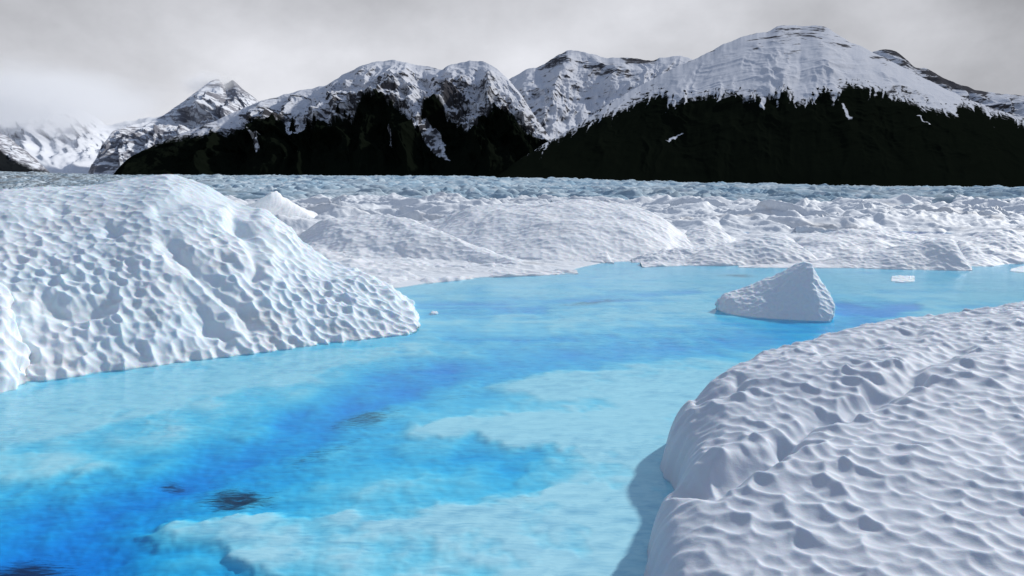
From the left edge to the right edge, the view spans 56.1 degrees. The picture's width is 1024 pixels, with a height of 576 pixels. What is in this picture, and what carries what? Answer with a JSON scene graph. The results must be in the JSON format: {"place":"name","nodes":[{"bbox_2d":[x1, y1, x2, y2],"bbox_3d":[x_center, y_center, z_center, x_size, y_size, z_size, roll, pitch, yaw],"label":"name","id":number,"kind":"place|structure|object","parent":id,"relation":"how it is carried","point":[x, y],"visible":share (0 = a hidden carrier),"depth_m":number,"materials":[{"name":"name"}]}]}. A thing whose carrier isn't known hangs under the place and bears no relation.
{"place":"outdoors","nodes":[
{"label":"outdoors","id":0,"kind":"place"},
{"bbox_2d":[0,134,49,172],"bbox_3d":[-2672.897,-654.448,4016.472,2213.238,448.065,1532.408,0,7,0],"label":"mountain","id":1,"kind":"structure","parent":0,"point":[14,157],"depth_m":3702.53,"materials":[{"name":"white snow"}]},
{"bbox_2d":[0,101,161,173],"bbox_3d":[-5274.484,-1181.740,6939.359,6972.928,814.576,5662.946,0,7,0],"label":"snowy mountain","id":2,"kind":"structure","parent":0,"point":[52,137],"depth_m":6182.36,"materials":[{"name":"white snow"}]},
{"bbox_2d":[87,79,258,174],"bbox_3d":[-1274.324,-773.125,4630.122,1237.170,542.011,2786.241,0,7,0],"label":"mountain","id":3,"kind":"structure","parent":0,"point":[213,100],"depth_m":4110.93,"materials":[{"name":"white snow"}]},
{"bbox_2d":[113,60,550,176],"bbox_3d":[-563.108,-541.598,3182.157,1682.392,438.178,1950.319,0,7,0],"label":"mountain","id":4,"kind":"structure","parent":0,"point":[473,118],"depth_m":2547.14,"materials":[{"name":"black stone"}]},
{"bbox_2d":[289,117,295,132],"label":"conifer tree","id":5,"kind":"object","parent":4,"relation":"on","point":[292,126],"visible":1,"depth_m":2490.19,"materials":[{"name":"black plant"}]},
{"bbox_2d":[305,117,309,127],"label":"conifer tree","id":6,"kind":"object","parent":4,"relation":"on","point":[307,124],"visible":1,"depth_m":2569.83,"materials":[{"name":"black plant"}]},
{"bbox_2d":[311,113,315,125],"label":"conifer tree","id":7,"kind":"object","parent":4,"relation":"on","point":[313,121],"visible":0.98,"depth_m":2557.49,"materials":[{"name":"black plant"}]},
{"bbox_2d":[0,262,1023,575],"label":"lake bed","id":8,"kind":"object","parent":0,"point":[500,426],"visible":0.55,"depth_m":14.77,"materials":[{"name":"blue liquid"}]},
{"bbox_2d":[0,283,30,393],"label":"ice mound","id":9,"kind":"object","parent":8,"relation":"on","point":[15,352],"visible":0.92,"depth_m":18.68,"materials":[{"name":"white ice"}]},
{"bbox_2d":[0,174,420,382],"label":"ice mound","id":10,"kind":"object","parent":8,"relation":"on","point":[126,274],"visible":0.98,"depth_m":23.25,"materials":[{"name":"white ice"}]},
{"bbox_2d":[565,252,613,263],"bbox_3d":[2.777,-0.929,42.398,4.274,1.157,2.775,-3,7,-20],"label":"ice block","id":11,"kind":"object","parent":8,"relation":"on","point":[605,257],"depth_m":42.43,"materials":[{"name":"white ice"}]},
{"bbox_2d":[631,247,696,262],"bbox_3d":[7.561,-1.235,44.186,4.683,1.331,4.867,0,7,0],"label":"ice mound","id":12,"kind":"object","parent":8,"relation":"on","point":[663,255],"visible":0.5,"depth_m":42.80,"materials":[{"name":"white ice"}]},
{"bbox_2d":[685,225,735,250],"bbox_3d":[10.795,-2.424,51.743,4.406,1.858,10.783,2,7,13],"label":"ice mound","id":13,"kind":"object","parent":8,"relation":"on","point":[703,237],"visible":0.51,"depth_m":50.34,"materials":[{"name":"white ice"}]},
{"bbox_2d":[813,238,971,270],"bbox_3d":[16.362,-1.258,42.007,7.256,1.904,6.056,2,7,16],"label":"ice wedge","id":14,"kind":"object","parent":8,"relation":"on","point":[940,254],"visible":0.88,"depth_m":40.15,"materials":[{"name":"white ice"}]},
{"bbox_2d":[1010,266,1023,272],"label":"ice chunk","id":15,"kind":"object","parent":8,"relation":"on","point":[1019,269],"visible":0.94,"depth_m":38.93,"materials":[{"name":"white ice"}]},
{"bbox_2d":[0,171,1023,205],"bbox_3d":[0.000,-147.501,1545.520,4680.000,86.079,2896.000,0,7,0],"label":"serac field","id":16,"kind":"structure","parent":0,"point":[252,187],"depth_m":218.03,"materials":[{"name":"white ice"}]},
{"bbox_2d":[0,0,1023,125],"label":"sky","id":17,"kind":"structure","parent":0,"point":[113,61],"materials":[{"name":"grey"}]},
{"bbox_2d":[509,50,692,139],"bbox_3d":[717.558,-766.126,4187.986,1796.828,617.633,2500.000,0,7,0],"label":"mountain","id":18,"kind":"structure","parent":0,"point":[564,92],"depth_m":4072.69,"materials":[{"name":"white snow"}]},
{"bbox_2d":[225,193,1023,288],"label":"glacier ice","id":19,"kind":"structure","parent":0,"point":[989,214],"depth_m":73.78,"materials":[{"name":"white ice"}]},
{"bbox_2d":[246,191,317,218],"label":"ice fin","id":20,"kind":"object","parent":19,"relation":"on","point":[275,203],"visible":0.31,"depth_m":67.07,"materials":[{"name":"white ice"}]},
{"bbox_2d":[340,192,470,203],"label":"ice hummock","id":21,"kind":"object","parent":19,"relation":"on","point":[440,196],"visible":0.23,"depth_m":101.71,"materials":[{"name":"white ice"}]},
{"bbox_2d":[298,214,543,264],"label":"ice ridge","id":22,"kind":"structure","parent":19,"relation":"on","point":[379,236],"depth_m":44.98,"materials":[{"name":"white ice"}]},
{"bbox_2d":[421,199,696,262],"bbox_3d":[2.295,-3.549,55.787,20.148,3.109,28.458,0,7,0],"label":"ice mound","id":23,"kind":"object","parent":19,"relation":"on","point":[570,228],"visible":0.69,"depth_m":48.17,"materials":[{"name":"white ice"}]},
{"bbox_2d":[640,234,817,267],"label":"ice ridge","id":24,"kind":"structure","parent":19,"relation":"on","point":[770,249],"depth_m":41.97,"materials":[{"name":"white ice"}]},
{"bbox_2d":[680,200,820,219],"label":"ice hummock","id":25,"kind":"object","parent":19,"relation":"on","point":[746,205],"visible":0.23,"depth_m":81.31,"materials":[{"name":"white ice"}]},
{"bbox_2d":[794,228,932,257],"bbox_3d":[19.169,-2.089,49.271,10.015,1.792,14.760,2,7,16],"label":"ice mound","id":26,"kind":"object","parent":19,"relation":"on","point":[842,242],"visible":0.45,"depth_m":47.14,"materials":[{"name":"white ice"}]},
{"bbox_2d":[795,207,1023,232],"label":"ice hummock","id":27,"kind":"object","parent":19,"relation":"on","point":[835,210],"visible":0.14,"depth_m":64.16,"materials":[{"name":"white ice"}]},
{"bbox_2d":[957,228,1023,266],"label":"ice ridge","id":28,"kind":"structure","parent":19,"relation":"on","point":[998,247],"depth_m":43.71,"materials":[{"name":"white ice"}]},
{"bbox_2d":[297,229,951,238],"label":"water","id":29,"kind":"structure","parent":0,"point":[914,232],"depth_m":62.56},
{"bbox_2d":[314,249,577,284],"bbox_3d":[-4.766,-1.308,45.106,15.327,1.252,25.224,-3,8,-23],"label":"ice shelf","id":30,"kind":"object","parent":29,"relation":"in","point":[365,264],"visible":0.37,"depth_m":38.05,"materials":[{"name":"white ice"}]},
{"bbox_2d":[715,261,834,322],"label":"iceberg","id":31,"kind":"object","parent":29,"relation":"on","point":[798,292],"visible":0.88,"depth_m":26.87,"materials":[{"name":"white ice"}]},
{"bbox_2d":[739,262,849,267],"bbox_3d":[12.239,-0.699,41.433,5.633,0.934,3.438,0,7,0],"label":"ice shelf","id":32,"kind":"object","parent":29,"relation":"on","point":[815,265],"visible":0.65,"depth_m":40.33,"materials":[{"name":"white ice"}]},
{"bbox_2d":[891,275,914,282],"bbox_3d":[14.655,-0.322,35.986,0.817,0.148,2.885,3,8,23],"label":"ice chunk","id":33,"kind":"object","parent":29,"relation":"on","point":[901,279],"visible":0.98,"depth_m":35.52,"materials":[{"name":"white ice"}]},
{"bbox_2d":[496,25,1023,186],"bbox_3d":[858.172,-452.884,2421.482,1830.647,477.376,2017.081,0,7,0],"label":"mountain","id":34,"kind":"structure","parent":0,"point":[796,104],"depth_m":1756.79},
{"bbox_2d":[643,301,1023,575],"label":"ice bank","id":35,"kind":"structure","parent":0,"point":[892,447],"depth_m":10.09,"materials":[{"name":"white ice"}]},
{"bbox_2d":[873,49,1023,117],"bbox_3d":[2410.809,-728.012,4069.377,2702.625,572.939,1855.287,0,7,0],"label":"mountain","id":36,"kind":"structure","parent":0,"point":[1011,104],"depth_m":4001.47,"materials":[{"name":"white snow"}]}
]}

